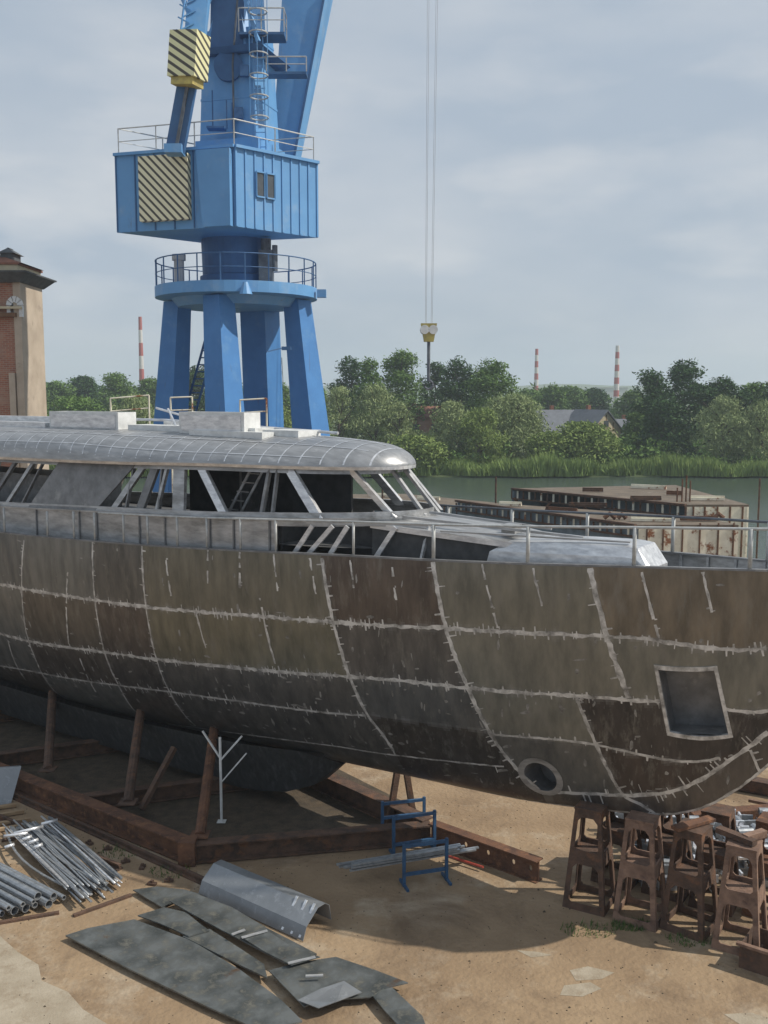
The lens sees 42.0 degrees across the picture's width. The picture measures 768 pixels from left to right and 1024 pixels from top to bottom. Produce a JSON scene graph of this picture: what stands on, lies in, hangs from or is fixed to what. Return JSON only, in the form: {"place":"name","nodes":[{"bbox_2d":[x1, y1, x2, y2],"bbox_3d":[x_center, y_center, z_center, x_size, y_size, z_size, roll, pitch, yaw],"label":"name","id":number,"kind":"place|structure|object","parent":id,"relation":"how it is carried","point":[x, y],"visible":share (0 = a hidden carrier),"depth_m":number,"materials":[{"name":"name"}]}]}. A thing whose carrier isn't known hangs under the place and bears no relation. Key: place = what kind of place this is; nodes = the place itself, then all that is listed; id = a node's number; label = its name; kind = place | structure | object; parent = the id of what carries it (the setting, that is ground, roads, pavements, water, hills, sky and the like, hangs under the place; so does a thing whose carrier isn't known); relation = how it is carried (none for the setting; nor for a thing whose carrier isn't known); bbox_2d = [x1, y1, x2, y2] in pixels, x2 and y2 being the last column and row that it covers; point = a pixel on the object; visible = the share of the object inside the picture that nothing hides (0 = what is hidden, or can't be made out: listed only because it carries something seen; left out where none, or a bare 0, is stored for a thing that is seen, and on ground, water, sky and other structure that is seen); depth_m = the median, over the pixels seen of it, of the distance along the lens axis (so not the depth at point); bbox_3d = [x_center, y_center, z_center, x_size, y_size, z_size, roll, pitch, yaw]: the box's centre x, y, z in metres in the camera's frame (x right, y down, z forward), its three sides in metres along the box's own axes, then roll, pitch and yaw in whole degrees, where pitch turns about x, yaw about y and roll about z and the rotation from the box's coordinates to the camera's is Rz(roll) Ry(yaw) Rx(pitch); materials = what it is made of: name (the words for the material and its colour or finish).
{"place":"outdoors","nodes":[
{"label":"outdoors","id":0,"kind":"place"},
{"bbox_2d":[0,763,767,1023],"bbox_3d":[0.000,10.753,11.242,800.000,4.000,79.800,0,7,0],"label":"ground","id":1,"kind":"structure","parent":0,"point":[451,945],"depth_m":18.48,"materials":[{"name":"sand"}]},
{"bbox_2d":[1,837,16,841],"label":"bearer","id":2,"kind":"object","parent":1,"relation":"on","point":[6,839],"visible":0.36,"depth_m":22.53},
{"bbox_2d":[63,863,91,891],"bbox_3d":[-7.017,7.430,21.434,0.045,0.056,3.707,-5,9,-39],"label":"aluminium profile","id":3,"kind":"object","parent":2,"relation":"on","point":[89,889],"visible":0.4,"depth_m":20.17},
{"bbox_2d":[68,868,102,889],"bbox_3d":[-6.914,7.373,21.399,0.324,0.057,3.846,-5,9,-39],"label":"aluminium profile","id":4,"kind":"object","parent":3,"relation":"on","point":[97,886],"visible":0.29,"depth_m":20.15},
{"bbox_2d":[40,829,106,885],"bbox_3d":[-6.661,7.300,21.406,0.225,0.053,3.604,-6,9,-40],"label":"aluminium profile","id":5,"kind":"object","parent":4,"relation":"on","point":[84,858],"visible":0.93,"depth_m":21.24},
{"bbox_2d":[40,815,115,884],"bbox_3d":[-6.647,7.215,21.538,0.052,0.067,4.108,-5,9,-38],"label":"aluminium profile","id":6,"kind":"object","parent":5,"relation":"on","point":[81,852],"visible":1,"depth_m":21.25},
{"bbox_2d":[0,765,20,804],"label":"leaning sheet","id":7,"kind":"object","parent":1,"relation":"on","point":[9,775],"visible":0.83,"depth_m":24.75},
{"bbox_2d":[0,247,56,469],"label":"brick building","id":8,"kind":"structure","parent":1,"relation":"on","point":[22,369],"depth_m":49.80,"materials":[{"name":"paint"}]},
{"bbox_2d":[0,910,58,924],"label":"bearer","id":9,"kind":"object","parent":1,"relation":"on","point":[29,917],"visible":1,"depth_m":19.15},
{"bbox_2d":[6,884,52,908],"bbox_3d":[-7.766,7.496,20.383,3.200,0.170,0.170,5,9,38],"label":"round tube","id":10,"kind":"object","parent":1,"relation":"on","point":[45,902],"visible":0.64,"depth_m":19.46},
{"bbox_2d":[0,871,41,899],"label":"round tube","id":11,"kind":"object","parent":10,"relation":"on","point":[21,887],"visible":1,"depth_m":19.73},
{"bbox_2d":[0,864,56,899],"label":"round tube","id":12,"kind":"object","parent":10,"relation":"on","point":[47,892],"visible":0.93,"depth_m":19.89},
{"bbox_2d":[0,936,105,1023],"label":"concrete apron","id":13,"kind":"object","parent":1,"relation":"on","point":[27,993],"visible":1,"depth_m":16.64,"materials":[{"name":"concrete"}]},
{"bbox_2d":[0,814,122,871],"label":"ground rail","id":14,"kind":"object","parent":1,"relation":"on","point":[115,865],"visible":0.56,"depth_m":21.46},
{"bbox_2d":[73,893,131,917],"bbox_3d":[-5.521,7.745,19.647,1.211,0.090,0.090,-6,9,-41],"label":"bearer","id":15,"kind":"object","parent":1,"relation":"on","point":[102,905],"visible":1,"depth_m":19.62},
{"bbox_2d":[12,792,203,884],"bbox_3d":[-7.567,7.207,23.602,10.246,0.138,0.160,5,9,38],"label":"ground rail","id":16,"kind":"object","parent":1,"relation":"on","point":[190,875],"visible":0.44,"depth_m":22.41,"materials":[{"name":"metal"}]},
{"bbox_2d":[133,886,201,907],"bbox_3d":[-4.340,7.612,20.006,1.172,0.022,0.822,6,9,42],"label":"steel plate","id":17,"kind":"object","parent":1,"relation":"on","point":[161,897],"visible":0.9,"depth_m":19.91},
{"bbox_2d":[0,720,407,837],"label":"oily soil","id":18,"kind":"structure","parent":1,"relation":"on","point":[94,773],"depth_m":24.80,"materials":[{"name":"soil"}]},
{"bbox_2d":[202,730,246,822],"bbox_3d":[-3.722,6.203,23.402,1.073,2.179,0.254,0,7,0],"label":"prop post","id":19,"kind":"object","parent":18,"relation":"on","point":[221,757],"visible":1,"depth_m":23.36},
{"bbox_2d":[385,773,415,823],"bbox_3d":[0.389,6.456,23.367,0.770,1.716,0.285,-2,7,-17],"label":"shore frame","id":20,"kind":"object","parent":18,"relation":"on","point":[395,785],"visible":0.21,"depth_m":23.28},
{"bbox_2d":[0,690,432,866],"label":"launching cradle","id":21,"kind":"object","parent":1,"relation":"on","point":[100,810],"visible":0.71,"depth_m":23.41,"materials":[{"name":"metal"}]},
{"bbox_2d":[0,407,767,815],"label":"yacht","id":22,"kind":"object","parent":21,"relation":"on","point":[288,607],"visible":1,"depth_m":21.39,"materials":[{"name":"metal"}]},
{"bbox_2d":[199,860,330,940],"bbox_3d":[-2.363,7.475,19.509,2.857,0.537,0.800,5,9,38],"label":"folded sheet","id":23,"kind":"object","parent":1,"relation":"on","point":[280,907],"visible":1,"depth_m":19.28,"materials":[{"name":"metal"}]},
{"bbox_2d":[113,0,437,492],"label":"harbour crane","id":24,"kind":"object","parent":1,"relation":"on","point":[233,191],"visible":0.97,"depth_m":42.73,"materials":[{"name":"blue metal"}]},
{"bbox_2d":[420,323,437,389],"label":"hook block","id":25,"kind":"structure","parent":24,"relation":"hanging from","point":[428,331],"depth_m":46.65,"materials":[{"name":"yellow metal"}]},
{"bbox_2d":[372,987,424,1023],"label":"steel plate","id":26,"kind":"object","parent":1,"relation":"on","point":[396,1007],"visible":1,"depth_m":16.15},
{"bbox_2d":[269,957,407,1006],"bbox_3d":[-0.773,7.913,16.952,2.214,0.022,1.291,-2,7,-15],"label":"steel plate","id":27,"kind":"object","parent":26,"relation":"on","point":[295,982],"visible":0.93,"depth_m":16.97,"materials":[{"name":"metal"}]},
{"bbox_2d":[298,981,361,1008],"bbox_3d":[-0.874,7.891,16.331,0.959,0.072,0.487,-5,8,-37],"label":"steel plate","id":28,"kind":"object","parent":27,"relation":"on","point":[329,995],"visible":1,"depth_m":16.33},
{"bbox_2d":[381,796,425,823],"bbox_3d":[0.438,6.933,22.629,1.040,0.910,0.520,-2,7,-14],"label":"steel rack","id":29,"kind":"object","parent":1,"relation":"on","point":[383,803],"visible":0.45,"depth_m":22.56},
{"bbox_2d":[389,810,435,853],"bbox_3d":[0.661,7.022,21.879,1.015,0.910,0.520,-2,7,-19],"label":"steel rack","id":30,"kind":"object","parent":1,"relation":"on","point":[394,844],"visible":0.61,"depth_m":21.84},
{"bbox_2d":[399,837,451,891],"bbox_3d":[0.850,7.183,20.517,0.984,0.910,0.520,-2,7,-17],"label":"steel rack","id":31,"kind":"object","parent":1,"relation":"on","point":[405,874],"visible":1,"depth_m":20.48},
{"bbox_2d":[349,848,475,871],"bbox_3d":[0.627,7.229,20.787,2.810,0.035,0.060,-2,7,-20],"label":"aluminium bar","id":32,"kind":"object","parent":31,"relation":"on","point":[417,859],"visible":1,"depth_m":20.76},
{"bbox_2d":[351,848,459,868],"bbox_3d":[0.467,7.182,20.723,2.405,0.035,0.060,-2,7,-20],"label":"aluminium bar","id":33,"kind":"object","parent":32,"relation":"on","point":[407,858],"visible":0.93,"depth_m":20.69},
{"bbox_2d":[352,846,457,865],"bbox_3d":[0.448,7.128,20.710,2.332,0.035,0.060,-2,7,-20],"label":"aluminium bar","id":34,"kind":"object","parent":33,"relation":"on","point":[400,857],"visible":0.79,"depth_m":20.66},
{"bbox_2d":[428,820,542,883],"bbox_3d":[2.141,7.285,21.530,2.820,0.468,0.260,6,9,41],"label":"steel girder","id":35,"kind":"object","parent":1,"relation":"on","point":[501,856],"visible":0.94,"depth_m":21.31,"materials":[{"name":"metal"}]},
{"bbox_2d":[560,982,600,996],"bbox_3d":[3.305,8.068,16.876,0.757,0.001,0.361,-1,7,-11],"label":"worn patch","id":36,"kind":"object","parent":1,"relation":"on","point":[582,989],"visible":1,"depth_m":16.89,"materials":[{"name":"concrete"}]},
{"bbox_2d":[562,800,615,916],"bbox_3d":[4.069,6.728,19.675,0.840,2.017,0.840,4,8,29],"label":"trestle","id":37,"kind":"object","parent":1,"relation":"on","point":[594,853],"visible":0.97,"depth_m":19.50,"materials":[{"name":"metal"}]},
{"bbox_2d":[570,966,613,980],"bbox_3d":[3.627,8.008,17.385,0.754,0.001,0.401,-1,7,-6],"label":"worn patch","id":38,"kind":"object","parent":1,"relation":"on","point":[587,973],"visible":1,"depth_m":17.36,"materials":[{"name":"concrete"}]},
{"bbox_2d":[590,812,641,890],"bbox_3d":[4.853,6.632,20.657,0.840,1.978,0.840,5,8,36],"label":"trestle","id":39,"kind":"object","parent":1,"relation":"on","point":[617,828],"visible":0.31,"depth_m":20.59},
{"bbox_2d":[612,810,667,932],"bbox_3d":[4.928,6.782,19.129,0.840,2.037,0.840,4,8,30],"label":"trestle","id":40,"kind":"object","parent":1,"relation":"on","point":[643,865],"visible":0.95,"depth_m":18.95,"materials":[{"name":"metal"}]},
{"bbox_2d":[641,813,692,902],"bbox_3d":[5.766,6.707,20.190,0.840,1.938,0.840,4,8,33],"label":"trestle","id":41,"kind":"object","parent":1,"relation":"on","point":[667,836],"visible":0.28,"depth_m":20.03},
{"bbox_2d":[659,818,717,942],"bbox_3d":[5.776,6.848,18.785,0.840,1.988,0.840,5,9,39],"label":"trestle","id":42,"kind":"object","parent":1,"relation":"on","point":[698,878],"visible":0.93,"depth_m":18.65,"materials":[{"name":"metal"}]},
{"bbox_2d":[671,815,715,831],"bbox_3d":[5.776,5.812,18.662,0.950,0.060,0.200,-4,8,-28],"label":"plank","id":43,"kind":"object","parent":42,"relation":"on","point":[692,823],"visible":1,"depth_m":18.61,"materials":[{"name":"wood"}]},
{"bbox_2d":[688,803,738,916],"bbox_3d":[6.540,6.768,19.679,0.840,1.938,0.840,4,8,30],"label":"trestle","id":44,"kind":"object","parent":1,"relation":"on","point":[723,815],"visible":0.46,"depth_m":19.51,"materials":[{"name":"metal"}]},
{"bbox_2d":[689,804,767,819],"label":"steel girder","id":45,"kind":"object","parent":1,"relation":"on","point":[750,810],"visible":0.22,"depth_m":23.29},
{"bbox_2d":[711,838,767,955],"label":"trestle","id":46,"kind":"object","parent":1,"relation":"on","point":[748,893],"visible":0.92,"depth_m":18.02,"materials":[{"name":"metal"}]},
{"bbox_2d":[715,825,756,846],"bbox_3d":[6.394,5.881,18.158,0.160,0.100,0.750,-5,9,-38],"label":"plank","id":47,"kind":"object","parent":46,"relation":"on","point":[734,835],"visible":1,"depth_m":18.11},
{"bbox_2d":[725,1013,767,1023],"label":"worn patch","id":48,"kind":"object","parent":1,"relation":"on","point":[747,1018],"visible":1,"depth_m":16.11,"materials":[{"name":"concrete"}]},
{"bbox_2d":[736,926,767,976],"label":"steel crate","id":49,"kind":"object","parent":1,"relation":"on","point":[753,958],"visible":0.97,"depth_m":17.42,"materials":[{"name":"metal"}]},
{"bbox_2d":[739,777,767,794],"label":"steel girder","id":50,"kind":"object","parent":1,"relation":"on","point":[758,785],"depth_m":25.06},
{"bbox_2d":[741,811,767,921],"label":"trestle","id":51,"kind":"object","parent":1,"relation":"on","point":[762,820],"visible":0.41,"depth_m":19.23,"materials":[{"name":"metal"}]},
{"bbox_2d":[0,0,767,395],"label":"sky","id":52,"kind":"structure","parent":0,"point":[601,166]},
{"bbox_2d":[122,477,767,558],"bbox_3d":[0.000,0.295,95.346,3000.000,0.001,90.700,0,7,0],"label":"water","id":53,"kind":"structure","parent":0,"point":[742,489],"depth_m":126.07,"materials":[{"name":"liquid"}]},
{"bbox_2d":[353,494,494,513],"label":"pontoon","id":54,"kind":"object","parent":53,"relation":"on","point":[447,501],"visible":0.04,"depth_m":67.38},
{"bbox_2d":[455,500,738,556],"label":"dock section","id":55,"kind":"object","parent":53,"relation":"on","point":[719,542],"visible":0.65,"depth_m":52.20,"materials":[{"name":"metal"}]},
{"bbox_2d":[511,475,748,557],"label":"dock section","id":56,"kind":"object","parent":53,"relation":"on","point":[616,498],"visible":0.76,"depth_m":59.38,"materials":[{"name":"metal"}]},
{"bbox_2d":[191,384,706,398],"bbox_3d":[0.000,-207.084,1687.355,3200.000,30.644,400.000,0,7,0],"label":"hills","id":57,"kind":"structure","parent":0,"point":[582,386],"depth_m":1615.38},
{"bbox_2d":[141,399,767,476],"bbox_3d":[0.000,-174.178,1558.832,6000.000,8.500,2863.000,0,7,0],"label":"bank","id":58,"kind":"structure","parent":0,"point":[449,475],"depth_m":138.58,"materials":[{"name":"green plant"}]},
{"bbox_2d":[46,380,77,410],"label":"tree","id":59,"kind":"object","parent":58,"relation":"on","point":[56,389],"visible":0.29,"depth_m":246.77,"materials":[{"name":"green plant"}]},
{"bbox_2d":[46,394,106,415],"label":"tree","id":60,"kind":"object","parent":58,"relation":"on","point":[80,404],"visible":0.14,"depth_m":167.74,"materials":[{"name":"green plant"}]},
{"bbox_2d":[66,375,106,405],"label":"tree","id":61,"kind":"object","parent":58,"relation":"on","point":[86,386],"visible":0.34,"depth_m":256.31,"materials":[{"name":"green plant"}]},
{"bbox_2d":[92,371,144,422],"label":"tree","id":62,"kind":"object","parent":58,"relation":"on","point":[115,383],"visible":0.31,"depth_m":236.26,"materials":[{"name":"green plant"}]},
{"bbox_2d":[105,392,154,423],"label":"willow tree","id":63,"kind":"object","parent":58,"relation":"on","point":[134,402],"visible":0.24,"depth_m":148.37,"materials":[{"name":"green plant"}]},
{"bbox_2d":[138,317,143,388],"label":"chimney","id":64,"kind":"object","parent":58,"relation":"on","point":[141,368],"visible":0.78,"depth_m":414.42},
{"bbox_2d":[135,376,156,411],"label":"tree","id":65,"kind":"object","parent":58,"relation":"on","point":[148,386],"visible":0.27,"depth_m":246.55,"materials":[{"name":"green plant"}]},
{"bbox_2d":[188,365,204,411],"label":"tree","id":66,"kind":"object","parent":58,"relation":"on","point":[197,382],"visible":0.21,"depth_m":196.92,"materials":[{"name":"green plant"}]},
{"bbox_2d":[325,385,369,438],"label":"willow tree","id":67,"kind":"object","parent":58,"relation":"on","point":[336,396],"visible":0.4,"depth_m":148.82,"materials":[{"name":"green plant"}]},
{"bbox_2d":[323,355,372,438],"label":"tree","id":68,"kind":"object","parent":58,"relation":"on","point":[352,368],"visible":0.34,"depth_m":175.94,"materials":[{"name":"green plant"}]},
{"bbox_2d":[345,356,385,440],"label":"tree","id":69,"kind":"object","parent":58,"relation":"on","point":[367,365],"visible":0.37,"depth_m":168.00,"materials":[{"name":"green plant"}]},
{"bbox_2d":[349,382,412,442],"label":"willow tree","id":70,"kind":"object","parent":58,"relation":"on","point":[379,419],"visible":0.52,"depth_m":149.94,"materials":[{"name":"green plant"}]},
{"bbox_2d":[377,398,424,444],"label":"willow tree","id":71,"kind":"object","parent":58,"relation":"on","point":[403,411],"visible":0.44,"depth_m":148.86,"materials":[{"name":"green plant"}]},
{"bbox_2d":[377,348,432,435],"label":"tree","id":72,"kind":"object","parent":58,"relation":"on","point":[401,376],"visible":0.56,"depth_m":173.43,"materials":[{"name":"green plant"}]},
{"bbox_2d":[49,451,767,476],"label":"reeds","id":73,"kind":"object","parent":58,"relation":"on","point":[542,465],"visible":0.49,"depth_m":137.96,"materials":[{"name":"plant"}]},
{"bbox_2d":[387,434,451,470],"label":"bush","id":74,"kind":"object","parent":58,"relation":"on","point":[417,444],"visible":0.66,"depth_m":138.82,"materials":[{"name":"green plant"}]},
{"bbox_2d":[406,403,442,434],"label":"house","id":75,"kind":"structure","parent":58,"relation":"on","point":[426,424],"depth_m":175.98,"materials":[{"name":"brick"}]},
{"bbox_2d":[416,361,449,433],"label":"tree","id":76,"kind":"object","parent":58,"relation":"on","point":[437,369],"visible":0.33,"depth_m":183.77,"materials":[{"name":"green plant"}]},
{"bbox_2d":[422,398,476,458],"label":"willow tree","id":77,"kind":"object","parent":58,"relation":"on","point":[449,408],"visible":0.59,"depth_m":146.45,"materials":[{"name":"green plant"}]},
{"bbox_2d":[427,355,482,447],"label":"tree","id":78,"kind":"object","parent":58,"relation":"on","point":[459,373],"visible":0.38,"depth_m":173.84,"materials":[{"name":"green plant"}]},
{"bbox_2d":[456,405,510,463],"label":"willow tree","id":79,"kind":"object","parent":58,"relation":"on","point":[482,419],"visible":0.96,"depth_m":142.68,"materials":[{"name":"green plant"}]},
{"bbox_2d":[460,357,524,455],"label":"tree","id":80,"kind":"object","parent":58,"relation":"on","point":[488,375],"visible":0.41,"depth_m":167.24,"materials":[{"name":"green plant"}]},
{"bbox_2d":[467,391,552,461],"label":"willow tree","id":81,"kind":"object","parent":58,"relation":"on","point":[521,408],"visible":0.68,"depth_m":147.95,"materials":[{"name":"green plant"}]},
{"bbox_2d":[513,387,545,437],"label":"tree","id":82,"kind":"object","parent":58,"relation":"on","point":[536,395],"visible":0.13,"depth_m":232.23,"materials":[{"name":"green plant"}]},
{"bbox_2d":[522,430,570,460],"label":"bush","id":83,"kind":"object","parent":58,"relation":"on","point":[554,438],"visible":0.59,"depth_m":142.83,"materials":[{"name":"green plant"}]},
{"bbox_2d":[532,405,573,446],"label":"house","id":84,"kind":"structure","parent":58,"relation":"on","point":[557,418],"depth_m":169.58,"materials":[{"name":"grey tile"}]},
{"bbox_2d":[537,382,570,409],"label":"tree","id":85,"kind":"object","parent":58,"relation":"on","point":[553,394],"visible":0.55,"depth_m":237.10,"materials":[{"name":"green plant"}]},
{"bbox_2d":[556,385,594,409],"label":"tree","id":86,"kind":"object","parent":58,"relation":"on","point":[576,395],"visible":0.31,"depth_m":251.40,"materials":[{"name":"green plant"}]},
{"bbox_2d":[398,437,767,466],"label":"undergrowth","id":87,"kind":"object","parent":58,"relation":"on","point":[459,456],"visible":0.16,"depth_m":143.92,"materials":[{"name":"green plant"}]},
{"bbox_2d":[555,420,626,464],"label":"bush","id":88,"kind":"object","parent":58,"relation":"on","point":[590,438],"visible":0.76,"depth_m":143.51,"materials":[{"name":"green plant"}]},
{"bbox_2d":[569,405,622,440],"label":"house","id":89,"kind":"structure","parent":58,"relation":"on","point":[603,417],"depth_m":165.14,"materials":[{"name":"grey tile"}]},
{"bbox_2d":[582,387,618,418],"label":"tree","id":90,"kind":"object","parent":58,"relation":"on","point":[598,400],"visible":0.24,"depth_m":256.87,"materials":[{"name":"green plant"}]},
{"bbox_2d":[613,346,618,405],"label":"chimney","id":91,"kind":"object","parent":58,"relation":"on","point":[616,385],"visible":0.88,"depth_m":474.80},
{"bbox_2d":[610,389,646,418],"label":"tree","id":92,"kind":"object","parent":58,"relation":"on","point":[626,398],"visible":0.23,"depth_m":228.14,"materials":[{"name":"green plant"}]},
{"bbox_2d":[620,411,655,460],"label":"tree","id":93,"kind":"object","parent":58,"relation":"on","point":[632,429],"visible":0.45,"depth_m":153.99,"materials":[{"name":"green plant"}]},
{"bbox_2d":[620,367,687,451],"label":"tree","id":94,"kind":"object","parent":58,"relation":"on","point":[654,385],"visible":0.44,"depth_m":155.96,"materials":[{"name":"green plant"}]},
{"bbox_2d":[635,397,688,458],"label":"tree","id":95,"kind":"object","parent":58,"relation":"on","point":[664,413],"visible":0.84,"depth_m":148.61,"materials":[{"name":"green plant"}]},
{"bbox_2d":[661,357,719,456],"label":"tree","id":96,"kind":"object","parent":58,"relation":"on","point":[696,391],"visible":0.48,"depth_m":157.16,"materials":[{"name":"green plant"}]},
{"bbox_2d":[689,393,761,465],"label":"willow tree","id":97,"kind":"object","parent":58,"relation":"on","point":[730,424],"visible":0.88,"depth_m":144.08,"materials":[{"name":"green plant"}]},
{"bbox_2d":[695,374,756,457],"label":"tree","id":98,"kind":"object","parent":58,"relation":"on","point":[726,386],"visible":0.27,"depth_m":159.68,"materials":[{"name":"green plant"}]},
{"bbox_2d":[730,399,767,461],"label":"willow tree","id":99,"kind":"object","parent":58,"relation":"on","point":[756,411],"visible":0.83,"depth_m":142.84,"materials":[{"name":"green plant"}]},
{"bbox_2d":[738,381,767,449],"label":"tree","id":100,"kind":"object","parent":58,"relation":"on","point":[755,388],"visible":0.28,"depth_m":163.57,"materials":[{"name":"green plant"}]},
{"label":"packing block","id":101,"kind":"object","parent":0,"visible":0},
{"bbox_2d":[66,919,301,1023],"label":"steel plate","id":102,"kind":"object","parent":101,"relation":"on","point":[190,970],"visible":1,"depth_m":17.28,"materials":[{"name":"metal"}]},
{"bbox_2d":[182,929,266,978],"bbox_3d":[-2.700,7.841,17.854,2.154,0.030,0.476,5,9,38],"label":"steel plate","id":103,"kind":"object","parent":101,"relation":"on","point":[216,943],"visible":1,"depth_m":17.82,"materials":[{"name":"metal"}]},
{"bbox_2d":[138,907,209,936],"bbox_3d":[-3.885,7.691,18.828,1.519,0.022,0.587,4,8,33],"label":"steel plate","id":104,"kind":"object","parent":103,"relation":"on","point":[184,923],"visible":1,"depth_m":18.81,"materials":[{"name":"metal"}]},
{"bbox_2d":[170,893,316,963],"bbox_3d":[-2.671,7.684,18.550,3.455,0.022,0.659,6,9,42],"label":"steel plate","id":105,"kind":"object","parent":104,"relation":"on","point":[227,919],"visible":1,"depth_m":18.84,"materials":[{"name":"metal"}]},
{"bbox_2d":[240,928,319,965],"bbox_3d":[-1.881,7.737,17.778,1.570,0.015,0.520,6,9,41],"label":"steel plate","id":106,"kind":"object","parent":105,"relation":"on","point":[270,943],"visible":1,"depth_m":17.72,"materials":[{"name":"metal"}]},
{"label":"aluminium bar","id":107,"kind":"object","parent":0,"visible":0},
{"bbox_2d":[336,843,460,865],"bbox_3d":[0.330,7.159,20.912,2.756,0.035,0.060,-2,7,-20],"label":"aluminium bar","id":108,"kind":"object","parent":107,"relation":"on","point":[343,863],"visible":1,"depth_m":20.82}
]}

